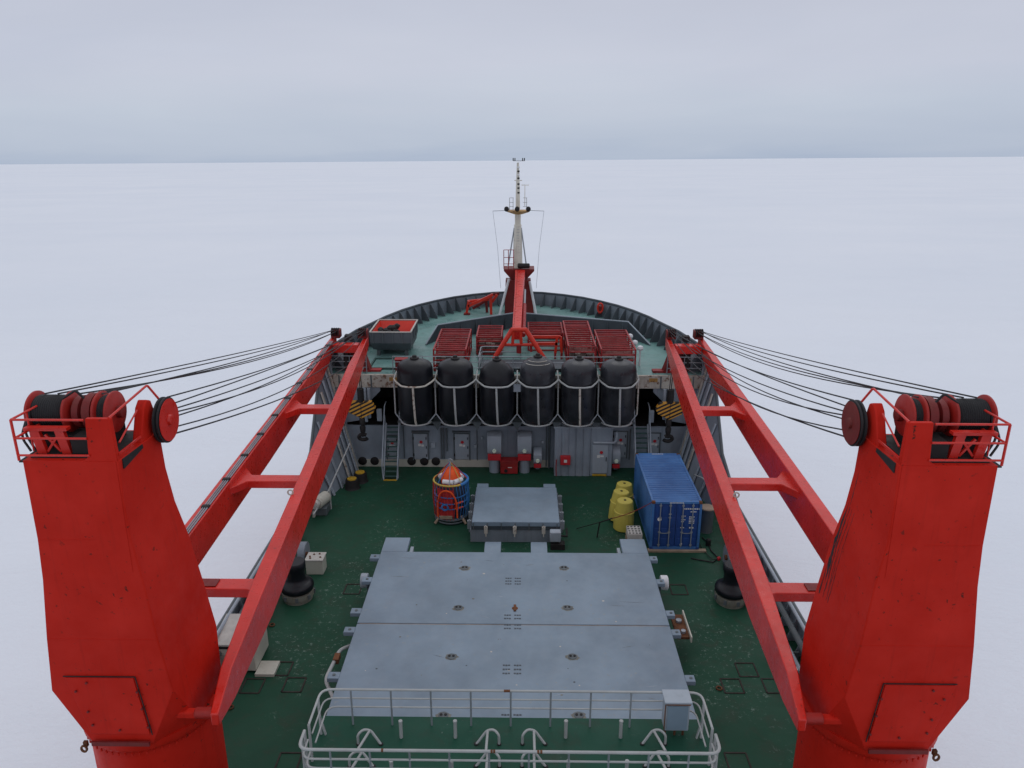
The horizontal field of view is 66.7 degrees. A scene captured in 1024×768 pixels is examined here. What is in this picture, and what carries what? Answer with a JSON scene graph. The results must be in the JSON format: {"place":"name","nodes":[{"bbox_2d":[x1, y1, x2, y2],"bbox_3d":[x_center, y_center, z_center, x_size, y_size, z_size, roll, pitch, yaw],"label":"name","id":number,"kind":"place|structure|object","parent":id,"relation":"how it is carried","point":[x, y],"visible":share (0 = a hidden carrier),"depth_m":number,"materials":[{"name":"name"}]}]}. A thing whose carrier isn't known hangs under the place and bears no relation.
{"place":"outdoors","nodes":[
{"label":"outdoors","id":0,"kind":"place"},
{"bbox_2d":[394,357,407,371],"bbox_3d":[-6.678,-1.160,47.028,0.780,0.800,0.540,0,18,1],"label":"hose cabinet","id":1,"kind":"object","parent":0,"point":[397,360],"visible":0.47,"depth_m":46.82,"materials":[{"name":"metal"}]},
{"bbox_2d":[222,466,800,767],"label":"deck","id":2,"kind":"structure","parent":0,"point":[350,532],"depth_m":33.55,"materials":[{"name":"green paint"}]},
{"bbox_2d":[9,328,368,767],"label":"deck crane","id":3,"kind":"object","parent":2,"relation":"on","point":[141,677],"visible":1,"depth_m":18.98,"materials":[{"name":"red paint"}]},
{"bbox_2d":[349,376,375,440],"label":"hook block","id":4,"kind":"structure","parent":3,"relation":"hanging from","point":[361,407],"depth_m":45.76,"materials":[{"name":"metal"}]},
{"bbox_2d":[218,614,279,676],"bbox_3d":[-10.261,10.196,30.461,2.350,1.499,1.900,0,18,1],"label":"cream deck box","id":5,"kind":"object","parent":2,"relation":"on","point":[265,668],"visible":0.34,"depth_m":30.11,"materials":[{"name":"paint"}]},
{"bbox_2d":[239,678,265,693],"bbox_3d":[-9.762,11.356,29.283,0.775,0.024,0.847,0,18,1],"label":"deck socket","id":6,"kind":"object","parent":2,"relation":"on","point":[264,679],"visible":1,"depth_m":29.25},
{"bbox_2d":[217,443,350,656],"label":"deck pipes","id":7,"kind":"object","parent":2,"relation":"on","point":[219,630],"visible":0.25,"depth_m":32.42,"materials":[{"name":"metal"}]},
{"bbox_2d":[216,364,358,629],"bbox_3d":[-10.845,11.647,16.864,2.200,7.191,64.535,0,18,1],"label":"side bulwark","id":8,"kind":"object","parent":2,"relation":"on","point":[325,394],"visible":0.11,"depth_m":45.50,"materials":[{"name":"grey paint"}]},
{"bbox_2d":[274,752,301,767],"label":"deck socket","id":9,"kind":"object","parent":2,"relation":"on","point":[289,753],"visible":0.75,"depth_m":26.01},
{"bbox_2d":[281,677,306,692],"bbox_3d":[-8.217,11.336,29.344,0.775,0.024,0.847,0,18,1],"label":"deck socket","id":10,"kind":"object","parent":2,"relation":"on","point":[282,691],"visible":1,"depth_m":29.18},
{"bbox_2d":[280,557,314,605],"bbox_3d":[-9.548,8.681,34.533,1.494,1.850,1.494,0,18,1],"label":"capstan","id":11,"kind":"object","parent":2,"relation":"on","point":[298,589],"visible":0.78,"depth_m":34.14,"materials":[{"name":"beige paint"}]},
{"bbox_2d":[297,541,309,567],"bbox_3d":[-9.980,8.157,37.344,0.420,1.100,1.243,0,18,1],"label":"fairlead cover","id":12,"kind":"object","parent":2,"relation":"on","point":[303,550],"visible":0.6,"depth_m":37.04,"materials":[{"name":"metal"}]},
{"bbox_2d":[305,552,326,574],"bbox_3d":[-9.268,8.473,36.828,0.860,0.820,0.760,0,18,1],"label":"battery box","id":13,"kind":"object","parent":2,"relation":"on","point":[316,563],"visible":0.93,"depth_m":36.55,"materials":[{"name":"beige paint"}]},
{"bbox_2d":[312,488,331,516],"bbox_3d":[-10.363,6.446,42.502,0.822,1.164,1.666,3,18,9],"label":"deck winch","id":14,"kind":"object","parent":2,"relation":"on","point":[323,504],"visible":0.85,"depth_m":42.16,"materials":[{"name":"beige paint"}]},
{"bbox_2d":[345,476,359,490],"bbox_3d":[-9.327,5.768,45.414,0.920,0.631,0.920,0,18,1],"label":"bollard","id":15,"kind":"object","parent":2,"relation":"on","point":[351,483],"visible":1,"depth_m":45.14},
{"bbox_2d":[354,470,367,484],"bbox_3d":[-9.015,5.489,46.266,0.920,0.631,0.920,0,18,1],"label":"bollard","id":16,"kind":"object","parent":2,"relation":"on","point":[361,475],"visible":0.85,"depth_m":45.99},
{"bbox_2d":[360,573,369,592],"bbox_3d":[-6.417,8.992,34.275,0.430,1.420,0.640,0,18,1],"label":"hatch roller","id":17,"kind":"object","parent":2,"relation":"on","point":[361,577],"visible":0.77,"depth_m":33.97,"materials":[{"name":"grey paint"}]},
{"bbox_2d":[381,401,400,480],"bbox_3d":[-7.248,3.436,46.971,0.990,4.214,2.543,0,18,1],"label":"steep stairway","id":18,"kind":"object","parent":2,"relation":"on","point":[384,456],"visible":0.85,"depth_m":46.78,"materials":[{"name":"grey paint"}]},
{"bbox_2d":[433,458,469,524],"bbox_3d":[-3.247,5.560,41.423,1.969,3.468,1.967,0,18,1],"label":"transfer basket","id":19,"kind":"object","parent":2,"relation":"on","point":[450,500],"visible":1,"depth_m":40.91,"materials":[{"name":"multicoloured fabric"}]},
{"bbox_2d":[487,431,501,472],"bbox_3d":[-1.065,4.157,47.334,0.850,2.500,0.830,0,18,1],"label":"ventilator box","id":20,"kind":"object","parent":2,"relation":"on","point":[494,444],"visible":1,"depth_m":47.02,"materials":[{"name":"grey paint"}]},
{"bbox_2d":[500,457,517,473],"bbox_3d":[-0.172,4.960,47.436,1.110,0.810,0.750,0,18,1],"label":"fire chest","id":21,"kind":"object","parent":2,"relation":"on","point":[508,465],"visible":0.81,"depth_m":47.14,"materials":[{"name":"red paint"}]},
{"bbox_2d":[302,716,717,767],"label":"viewing platform","id":22,"kind":"structure","parent":2,"relation":"on","point":[600,734],"depth_m":19.84,"materials":[{"name":"green paint"}]},
{"bbox_2d":[348,752,375,767],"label":"pipe bracket","id":23,"kind":"object","parent":22,"relation":"on","point":[359,756],"visible":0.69,"depth_m":18.97,"materials":[{"name":"metal"}]},
{"bbox_2d":[356,728,382,747],"bbox_3d":[-3.750,8.933,19.366,0.622,0.634,0.993,10,20,27],"label":"pipe bracket","id":24,"kind":"object","parent":22,"relation":"on","point":[358,744],"visible":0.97,"depth_m":19.67,"materials":[{"name":"metal"}]},
{"bbox_2d":[398,719,402,738],"bbox_3d":[-2.836,8.803,19.860,0.110,0.530,0.105,0,18,1],"label":"stub pipe","id":25,"kind":"object","parent":22,"relation":"on","point":[400,721],"visible":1,"depth_m":19.82,"materials":[{"name":"metal"}]},
{"bbox_2d":[474,728,500,749],"bbox_3d":[-0.509,8.941,19.340,0.649,0.634,0.948,-6,19,-19],"label":"pipe bracket","id":26,"kind":"object","parent":22,"relation":"on","point":[487,731],"visible":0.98,"depth_m":19.66,"materials":[{"name":"metal"}]},
{"bbox_2d":[474,753,501,767],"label":"pipe bracket","id":27,"kind":"object","parent":22,"relation":"on","point":[499,765],"visible":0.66,"depth_m":18.96,"materials":[{"name":"metal"}]},
{"bbox_2d":[299,729,720,767],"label":"white railing","id":28,"kind":"object","parent":22,"relation":"on","point":[306,758],"visible":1,"depth_m":18.07,"materials":[{"name":"metal"}]},
{"bbox_2d":[307,688,713,765],"bbox_3d":[-0.042,8.655,19.582,9.820,1.284,1.318,0,18,1],"label":"white railing","id":29,"kind":"object","parent":22,"relation":"on","point":[700,724],"visible":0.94,"depth_m":20.02,"materials":[{"name":"metal"}]},
{"bbox_2d":[520,728,547,749],"bbox_3d":[0.439,8.941,19.343,0.649,0.634,0.948,7,19,20],"label":"pipe bracket","id":30,"kind":"object","parent":22,"relation":"on","point":[534,731],"visible":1,"depth_m":19.67,"materials":[{"name":"metal"}]},
{"bbox_2d":[520,754,547,767],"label":"pipe bracket","id":31,"kind":"object","parent":22,"relation":"on","point":[534,763],"visible":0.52,"depth_m":18.97,"materials":[{"name":"metal"}]},
{"bbox_2d":[564,719,567,738],"bbox_3d":[1.374,8.803,19.860,0.110,0.530,0.105,0,18,1],"label":"stub pipe","id":32,"kind":"object","parent":22,"relation":"on","point":[565,727],"visible":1,"depth_m":19.81,"materials":[{"name":"metal"}]},
{"bbox_2d":[619,719,622,738],"bbox_3d":[2.777,8.803,19.860,0.110,0.530,0.105,0,18,1],"label":"stub pipe","id":33,"kind":"object","parent":22,"relation":"on","point":[620,727],"visible":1,"depth_m":19.82,"materials":[{"name":"metal"}]},
{"bbox_2d":[640,728,666,750],"bbox_3d":[3.725,8.934,19.362,0.622,0.634,0.993,-9,20,-26],"label":"pipe bracket","id":34,"kind":"object","parent":22,"relation":"on","point":[664,743],"visible":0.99,"depth_m":19.66,"materials":[{"name":"metal"}]},
{"bbox_2d":[642,750,670,767],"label":"pipe bracket","id":35,"kind":"object","parent":22,"relation":"on","point":[660,759],"visible":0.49,"depth_m":18.97,"materials":[{"name":"metal"}]},
{"bbox_2d":[662,689,692,734],"bbox_3d":[4.182,8.459,19.901,0.692,1.160,0.510,0,18,1],"label":"control cabinet","id":36,"kind":"object","parent":22,"relation":"on","point":[677,704],"visible":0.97,"depth_m":19.68,"materials":[{"name":"metal"}]},
{"bbox_2d":[467,484,563,541],"bbox_3d":[0.216,6.828,41.252,4.940,1.200,4.615,0,18,1],"label":"hatch","id":37,"kind":"object","parent":2,"relation":"on","point":[515,514],"visible":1,"depth_m":39.90,"materials":[{"name":"grey paint"}]},
{"bbox_2d":[331,374,702,467],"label":"bulkhead wall","id":38,"kind":"structure","parent":2,"relation":"on","point":[429,445],"depth_m":47.78,"materials":[{"name":"metal"}]},
{"bbox_2d":[386,435,397,459],"bbox_3d":[-7.388,3.906,47.911,0.740,1.620,0.123,0,18,1],"label":"door","id":39,"kind":"structure","parent":38,"relation":"in","point":[388,439],"depth_m":47.93,"materials":[{"name":"grey paint"}]},
{"bbox_2d":[412,433,428,459],"bbox_3d":[-5.613,3.856,47.869,0.990,1.800,0.123,0,18,1],"label":"door","id":40,"kind":"structure","parent":38,"relation":"in","point":[420,443],"depth_m":47.84,"materials":[{"name":"grey paint"}]},
{"bbox_2d":[453,433,470,459],"bbox_3d":[-3.078,3.867,47.837,1.020,1.800,0.123,0,18,1],"label":"door","id":41,"kind":"structure","parent":38,"relation":"in","point":[461,444],"depth_m":47.82,"materials":[{"name":"grey paint"}]},
{"bbox_2d":[393,370,638,429],"bbox_3d":[0.235,1.195,45.614,14.220,3.500,2.325,0,18,1],"label":"fender rack","id":42,"kind":"object","parent":38,"relation":"attached to","point":[478,421],"visible":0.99,"depth_m":45.06,"materials":[{"name":"metal"}]},
{"bbox_2d":[397,355,433,424],"bbox_3d":[-5.624,0.311,45.421,2.090,4.160,2.090,0,18,1],"label":"rubber fender","id":43,"kind":"object","parent":42,"relation":"attached to","point":[414,370],"visible":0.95,"depth_m":44.63,"materials":[{"name":"rubber"}]},
{"bbox_2d":[437,355,473,424],"bbox_3d":[-3.274,0.321,45.391,2.090,4.160,2.090,0,18,1],"label":"rubber fender","id":44,"kind":"object","parent":42,"relation":"attached to","point":[455,371],"visible":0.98,"depth_m":44.60,"materials":[{"name":"rubber"}]},
{"bbox_2d":[479,356,514,424],"bbox_3d":[-0.875,0.360,45.370,2.090,4.100,2.090,0,18,1],"label":"rubber fender","id":45,"kind":"object","parent":42,"relation":"attached to","point":[496,371],"visible":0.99,"depth_m":44.60,"materials":[{"name":"rubber"}]},
{"bbox_2d":[520,353,555,425],"bbox_3d":[1.485,0.274,45.309,2.090,4.300,2.090,0,18,1],"label":"rubber fender","id":46,"kind":"object","parent":42,"relation":"attached to","point":[537,370],"visible":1,"depth_m":44.51,"materials":[{"name":"black rubber"}]},
{"bbox_2d":[560,355,596,425],"bbox_3d":[3.865,0.351,45.300,2.090,4.160,2.090,0,18,1],"label":"rubber fender","id":47,"kind":"object","parent":42,"relation":"attached to","point":[579,371],"visible":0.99,"depth_m":44.51,"materials":[{"name":"rubber"}]},
{"bbox_2d":[599,356,636,425],"bbox_3d":[6.145,0.360,45.271,2.090,4.160,2.090,0,18,1],"label":"rubber fender","id":48,"kind":"object","parent":42,"relation":"attached to","point":[618,371],"visible":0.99,"depth_m":44.48,"materials":[{"name":"rubber"}]},
{"bbox_2d":[533,447,541,468],"bbox_3d":[1.555,4.540,47.501,0.500,1.230,0.980,0,18,1],"label":"ventilator box","id":49,"kind":"object","parent":38,"relation":"attached to","point":[537,456],"visible":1,"depth_m":47.13,"materials":[{"name":"grey paint"}]},
{"bbox_2d":[612,445,620,468],"bbox_3d":[6.305,4.488,47.417,0.500,1.380,0.980,0,18,1],"label":"ventilator box","id":50,"kind":"object","parent":38,"relation":"attached to","point":[616,453],"visible":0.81,"depth_m":47.01,"materials":[{"name":"grey paint"}]},
{"bbox_2d":[612,431,627,457],"bbox_3d":[6.611,3.717,47.652,0.940,1.800,0.123,0,18,1],"label":"door","id":51,"kind":"structure","parent":38,"relation":"in","point":[622,440],"depth_m":47.58,"materials":[{"name":"grey paint"}]},
{"bbox_2d":[647,432,660,452],"bbox_3d":[8.686,3.783,47.644,0.790,1.720,0.123,0,18,1],"label":"door","id":52,"kind":"structure","parent":38,"relation":"in","point":[655,436],"depth_m":47.57,"materials":[{"name":"grey paint"}]},
{"bbox_2d":[517,431,531,473],"bbox_3d":[0.754,4.165,47.311,0.850,2.500,0.830,0,18,1],"label":"ventilator box","id":53,"kind":"object","parent":2,"relation":"on","point":[524,443],"visible":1,"depth_m":46.93,"materials":[{"name":"grey paint"}]},
{"bbox_2d":[550,528,567,549],"bbox_3d":[2.361,7.620,39.230,0.948,0.950,1.306,0,18,1],"label":"hatch motor","id":54,"kind":"object","parent":2,"relation":"on","point":[557,542],"visible":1,"depth_m":38.70,"materials":[{"name":"grey paint"}]},
{"bbox_2d":[553,420,617,475],"bbox_3d":[4.396,3.894,47.077,3.807,3.160,1.330,0,18,1],"label":"deck locker","id":55,"kind":"object","parent":2,"relation":"on","point":[588,449],"visible":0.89,"depth_m":46.53,"materials":[{"name":"metal"}]},
{"bbox_2d":[556,455,570,475],"bbox_3d":[3.056,4.926,46.706,0.876,1.331,0.270,0,18,1],"label":"fire hose box","id":56,"kind":"object","parent":55,"relation":"attached to","point":[565,459],"visible":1,"depth_m":46.47,"materials":[{"name":"red paint"}]},
{"bbox_2d":[576,502,651,536],"bbox_3d":[5.043,6.689,39.217,4.113,2.697,0.232,11,21,31],"label":"lashing rope","id":57,"kind":"object","parent":2,"relation":"on","point":[611,518],"visible":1,"depth_m":39.40,"materials":[{"name":"fabric"}]},
{"bbox_2d":[608,488,628,520],"bbox_3d":[5.731,6.469,41.548,1.135,1.699,1.090,0,18,1],"label":"yellow float","id":58,"kind":"object","parent":2,"relation":"on","point":[619,493],"visible":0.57,"depth_m":41.26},
{"bbox_2d":[613,497,633,532],"bbox_3d":[5.848,6.788,40.620,1.072,1.668,1.060,0,18,1],"label":"yellow float","id":59,"kind":"object","parent":2,"relation":"on","point":[624,506],"visible":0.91,"depth_m":40.24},
{"bbox_2d":[616,481,633,499],"bbox_3d":[6.070,6.184,42.431,1.090,1.692,1.118,0,18,1],"label":"yellow float","id":60,"kind":"object","parent":2,"relation":"on","point":[626,485],"visible":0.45,"depth_m":42.06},
{"bbox_2d":[625,526,641,538],"bbox_3d":[6.137,7.702,39.179,0.740,0.825,0.920,0,18,1],"label":"block pallet","id":61,"kind":"object","parent":2,"relation":"on","point":[633,532],"visible":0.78,"depth_m":38.89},
{"bbox_2d":[633,402,651,464],"bbox_3d":[7.801,3.499,46.780,0.990,4.214,2.543,0,18,1],"label":"steep stairway","id":62,"kind":"object","parent":2,"relation":"on","point":[648,438],"visible":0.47,"depth_m":46.83,"materials":[{"name":"grey paint"}]},
{"bbox_2d":[658,575,668,593],"bbox_3d":[6.567,9.045,34.110,0.460,1.420,0.640,0,18,1],"label":"hatch roller","id":63,"kind":"object","parent":2,"relation":"on","point":[666,580],"visible":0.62,"depth_m":33.78,"materials":[{"name":"white plastic"}]},
{"bbox_2d":[647,548,705,552],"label":"timber beam","id":64,"kind":"structure","parent":2,"relation":"on","point":[680,550],"depth_m":38.55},
{"bbox_2d":[633,453,702,548],"bbox_3d":[8.087,6.044,41.075,2.451,2.609,6.055,0,18,1],"label":"shipping container","id":65,"kind":"object","parent":64,"relation":"on","point":[664,484],"visible":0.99,"depth_m":38.65,"materials":[{"name":"metal"}]},
{"bbox_2d":[652,503,676,546],"bbox_3d":[7.498,6.940,38.267,1.080,2.400,0.145,0,18,1],"label":"door","id":66,"kind":"structure","parent":65,"relation":"in","point":[664,529],"depth_m":38.28,"materials":[{"name":"metal"}]},
{"bbox_2d":[674,503,698,546],"bbox_3d":[8.598,6.945,38.253,1.080,2.400,0.145,0,18,1],"label":"door","id":67,"kind":"structure","parent":65,"relation":"in","point":[687,536],"depth_m":38.27,"materials":[{"name":"metal"}]},
{"bbox_2d":[691,537,720,562],"bbox_3d":[9.761,8.117,38.676,1.371,0.350,2.321,7,19,20],"label":"hose tangle","id":68,"kind":"object","parent":2,"relation":"on","point":[708,541],"visible":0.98,"depth_m":38.23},
{"bbox_2d":[700,504,713,533],"bbox_3d":[10.106,6.998,40.440,0.760,1.380,0.760,0,18,1],"label":"bollard","id":69,"kind":"object","parent":2,"relation":"on","point":[707,516],"visible":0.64,"depth_m":40.18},
{"bbox_2d":[714,560,744,608],"bbox_3d":[9.691,8.761,34.288,1.494,1.850,1.494,0,18,1],"label":"capstan","id":70,"kind":"object","parent":2,"relation":"on","point":[727,593],"visible":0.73,"depth_m":33.90,"materials":[{"name":"black paint"}]},
{"bbox_2d":[719,678,744,693],"bbox_3d":[8.287,11.356,29.283,0.775,0.024,0.847,0,18,1],"label":"deck socket","id":71,"kind":"object","parent":2,"relation":"on","point":[725,692],"visible":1,"depth_m":29.23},
{"bbox_2d":[723,752,751,767],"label":"deck socket","id":72,"kind":"object","parent":2,"relation":"on","point":[725,753],"visible":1,"depth_m":26.01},
{"bbox_2d":[679,364,805,655],"bbox_3d":[10.513,11.736,16.592,2.200,7.191,64.535,0,18,1],"label":"side bulwark","id":73,"kind":"object","parent":2,"relation":"on","point":[707,395],"visible":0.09,"depth_m":44.44,"materials":[{"name":"grey paint"}]},
{"bbox_2d":[734,662,759,676],"bbox_3d":[9.093,11.070,30.159,0.775,0.024,0.847,0,18,1],"label":"deck socket","id":74,"kind":"object","parent":2,"relation":"on","point":[735,663],"visible":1,"depth_m":30.27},
{"bbox_2d":[694,474,804,672],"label":"deck pipes","id":75,"kind":"object","parent":2,"relation":"on","point":[791,627],"visible":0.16,"depth_m":31.51,"materials":[{"name":"metal"}]},
{"bbox_2d":[760,678,779,693],"bbox_3d":[9.849,11.356,29.283,0.775,0.024,0.847,0,18,1],"label":"deck socket","id":76,"kind":"object","parent":2,"relation":"on","point":[767,692],"visible":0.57,"depth_m":29.23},
{"bbox_2d":[665,329,1011,767],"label":"deck crane","id":77,"kind":"object","parent":2,"relation":"on","point":[882,679],"visible":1,"depth_m":18.68,"materials":[{"name":"red paint"}]},
{"bbox_2d":[655,373,682,442],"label":"hook block","id":78,"kind":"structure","parent":77,"relation":"hanging from","point":[670,409],"depth_m":45.52,"materials":[{"name":"metal"}]},
{"bbox_2d":[0,157,1023,767],"bbox_3d":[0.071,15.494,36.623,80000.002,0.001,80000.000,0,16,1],"label":"sea ice","id":79,"kind":"structure","parent":0,"point":[908,269],"depth_m":156.05,"materials":[{"name":"ice"}]},
{"bbox_2d":[0,0,1023,163],"label":"sky","id":80,"kind":"structure","parent":0,"point":[82,81],"materials":[{"name":"grey"}]},
{"bbox_2d":[330,305,703,374],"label":"forecastle deck","id":81,"kind":"structure","parent":0,"point":[653,355],"depth_m":51.79,"materials":[{"name":"green paint"}]},
{"bbox_2d":[334,353,345,370],"bbox_3d":[-10.226,-1.411,47.553,1.137,1.051,1.000,0,18,1],"label":"tip winch","id":82,"kind":"object","parent":81,"relation":"on","point":[340,358],"visible":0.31,"depth_m":47.23,"materials":[{"name":"grey paint"}]},
{"bbox_2d":[331,355,366,372],"bbox_3d":[-9.766,-1.560,47.814,2.152,1.072,2.460,0,18,1],"label":"edge railing","id":83,"kind":"object","parent":81,"relation":"on","point":[344,361],"visible":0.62,"depth_m":46.66,"materials":[{"name":"metal"}]},
{"bbox_2d":[344,353,381,371],"bbox_3d":[-9.056,-1.395,47.101,2.259,1.346,0.588,0,18,1],"label":"boom crutch","id":84,"kind":"object","parent":81,"relation":"on","point":[370,368],"visible":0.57,"depth_m":47.01,"materials":[{"name":"red paint"}]},
{"bbox_2d":[371,358,394,369],"bbox_3d":[-7.659,-1.270,48.458,2.200,0.120,2.200,0,18,1],"label":"flush hatch","id":85,"kind":"object","parent":81,"relation":"on","point":[384,363],"visible":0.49,"depth_m":48.51,"materials":[{"name":"green paint"}]},
{"bbox_2d":[369,319,417,355],"bbox_3d":[-7.688,-3.095,51.273,2.745,1.841,3.505,0,18,1],"label":"steel bin","id":86,"kind":"object","parent":81,"relation":"on","point":[393,334],"visible":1,"depth_m":50.01,"materials":[{"name":"metal"}]},
{"bbox_2d":[433,329,471,370],"bbox_3d":[-3.709,-2.216,49.277,2.020,1.380,5.140,0,18,1],"label":"cargo cage","id":87,"kind":"object","parent":81,"relation":"on","point":[454,345],"visible":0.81,"depth_m":48.39,"materials":[{"name":"red paint"}]},
{"bbox_2d":[464,292,499,314],"bbox_3d":[-2.398,-6.406,61.909,2.804,1.855,1.600,0,18,1],"label":"anchor davit","id":88,"kind":"object","parent":81,"relation":"on","point":[481,301],"visible":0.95,"depth_m":61.41,"materials":[{"name":"red paint"}]},
{"bbox_2d":[476,325,502,354],"bbox_3d":[-1.460,-2.950,51.767,1.690,1.230,3.090,0,18,1],"label":"cargo cage","id":89,"kind":"object","parent":81,"relation":"on","point":[492,337],"visible":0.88,"depth_m":50.70,"materials":[{"name":"red paint"}]},
{"bbox_2d":[478,346,521,369],"bbox_3d":[-0.728,-1.612,48.199,2.635,0.931,2.265,0,18,1],"label":"hatchway railing","id":90,"kind":"object","parent":81,"relation":"on","point":[479,359],"visible":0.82,"depth_m":49.09,"materials":[{"name":"metal"}]},
{"bbox_2d":[392,356,634,372],"bbox_3d":[0.066,-1.131,46.501,14.452,1.072,0.060,0,18,1],"label":"forecastle railing","id":91,"kind":"object","parent":81,"relation":"on","point":[513,362],"visible":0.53,"depth_m":46.38,"materials":[{"name":"metal"}]},
{"bbox_2d":[328,291,704,371],"bbox_3d":[0.397,-4.322,55.724,22.834,1.410,19.917,0,18,1],"label":"bow bulwark","id":92,"kind":"object","parent":81,"relation":"on","point":[652,328],"visible":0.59,"depth_m":59.66,"materials":[{"name":"grey paint"}]},
{"bbox_2d":[493,158,543,314],"bbox_3d":[0.487,-11.284,60.222,3.954,11.903,2.100,0,18,1],"label":"foremast","id":93,"kind":"object","parent":81,"relation":"on","point":[509,271],"visible":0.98,"depth_m":60.54,"materials":[{"name":"dark red paint"},{"name":"white paint"},{"name":"rust paint"}]},
{"bbox_2d":[512,270,525,339],"bbox_3d":[0.554,-5.814,54.485,0.908,2.111,13.200,0,18,1],"label":"derrick boom","id":94,"kind":"object","parent":93,"relation":"attached to","point":[519,315],"visible":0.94,"depth_m":53.21,"materials":[{"name":"red paint"}]},
{"bbox_2d":[492,328,545,357],"bbox_3d":[0.483,-2.271,48.129,3.804,2.420,0.605,0,18,1],"label":"boom rest","id":95,"kind":"object","parent":81,"relation":"on","point":[511,334],"visible":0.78,"depth_m":47.98,"materials":[{"name":"red paint"}]},
{"bbox_2d":[480,359,564,371],"bbox_3d":[0.682,-1.130,47.739,5.200,0.300,1.730,0,18,1],"label":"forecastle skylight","id":96,"kind":"object","parent":81,"relation":"on","point":[517,366],"visible":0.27,"depth_m":47.64},
{"bbox_2d":[425,312,650,345],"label":"breakwater","id":97,"kind":"object","parent":81,"relation":"on","point":[505,320],"visible":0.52,"depth_m":55.38,"materials":[{"name":"grey paint"}]},
{"bbox_2d":[527,322,563,350],"bbox_3d":[2.228,-3.246,52.671,2.340,1.230,3.090,0,18,1],"label":"cargo cage","id":98,"kind":"object","parent":81,"relation":"on","point":[560,333],"visible":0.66,"depth_m":52.46,"materials":[{"name":"red paint"}]},
{"bbox_2d":[532,331,562,358],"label":"pipe gallows","id":99,"kind":"object","parent":81,"relation":"on","point":[555,343],"visible":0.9,"depth_m":49.32,"materials":[{"name":"red paint"}]},
{"bbox_2d":[562,321,596,363],"bbox_3d":[4.299,-2.649,50.522,1.740,1.430,6.690,0,18,1],"label":"cargo cage","id":100,"kind":"object","parent":81,"relation":"on","point":[576,339],"visible":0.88,"depth_m":49.65,"materials":[{"name":"red paint"}]},
{"bbox_2d":[593,330,636,367],"bbox_3d":[6.430,-2.182,49.172,2.140,1.380,4.890,0,18,1],"label":"cargo cage","id":101,"kind":"object","parent":81,"relation":"on","point":[609,343],"visible":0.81,"depth_m":48.46,"materials":[{"name":"red paint"}]},
{"bbox_2d":[652,354,688,372],"bbox_3d":[9.602,-1.317,46.864,2.259,1.346,0.588,0,18,1],"label":"boom crutch","id":102,"kind":"object","parent":81,"relation":"on","point":[663,369],"visible":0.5,"depth_m":46.78,"materials":[{"name":"red paint"}]},
{"bbox_2d":[666,354,702,373],"bbox_3d":[10.332,-1.477,47.558,2.152,1.072,2.460,0,18,1],"label":"edge railing","id":103,"kind":"object","parent":81,"relation":"on","point":[684,362],"visible":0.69,"depth_m":46.36,"materials":[{"name":"metal"}]},
{"bbox_2d":[722,545,729,562],"bbox_3d":[10.328,8.242,37.086,0.440,1.100,1.243,0,18,1],"label":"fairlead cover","id":104,"kind":"object","parent":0,"point":[726,557],"visible":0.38,"depth_m":37.22,"materials":[{"name":"metal"}]},
{"bbox_3d":[0.045,10.214,30.822,11.850,1.240,10.450,0,18,1],"label":"hatch coaming","id":105,"kind":"object","parent":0,"visible":0},
{"bbox_2d":[326,623,696,718],"bbox_3d":[-0.036,10.302,28.018,13.000,0.295,5.250,0,18,1],"label":"hatch cover","id":106,"kind":"object","parent":105,"relation":"on","point":[519,657],"visible":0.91,"depth_m":27.96,"materials":[{"name":"grey paint"},{"name":"steel"}]},
{"bbox_2d":[324,644,349,696],"bbox_3d":[-6.430,10.498,28.512,0.658,0.265,3.176,0,18,1],"label":"bent pipe","id":107,"kind":"object","parent":106,"relation":"attached to","point":[336,657],"visible":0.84,"depth_m":28.87,"materials":[{"name":"metal"}]},
{"bbox_2d":[350,537,674,625],"bbox_3d":[0.044,8.599,33.798,13.000,0.663,6.790,0,18,1],"label":"hatch cover","id":108,"kind":"object","parent":105,"relation":"on","point":[492,583],"visible":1,"depth_m":32.91,"materials":[{"name":"metal"}]},
{"bbox_2d":[671,610,691,642],"bbox_3d":[6.752,9.678,31.158,0.550,0.250,1.800,0,18,1],"label":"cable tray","id":109,"kind":"object","parent":108,"relation":"attached to","point":[680,622],"visible":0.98,"depth_m":31.15,"materials":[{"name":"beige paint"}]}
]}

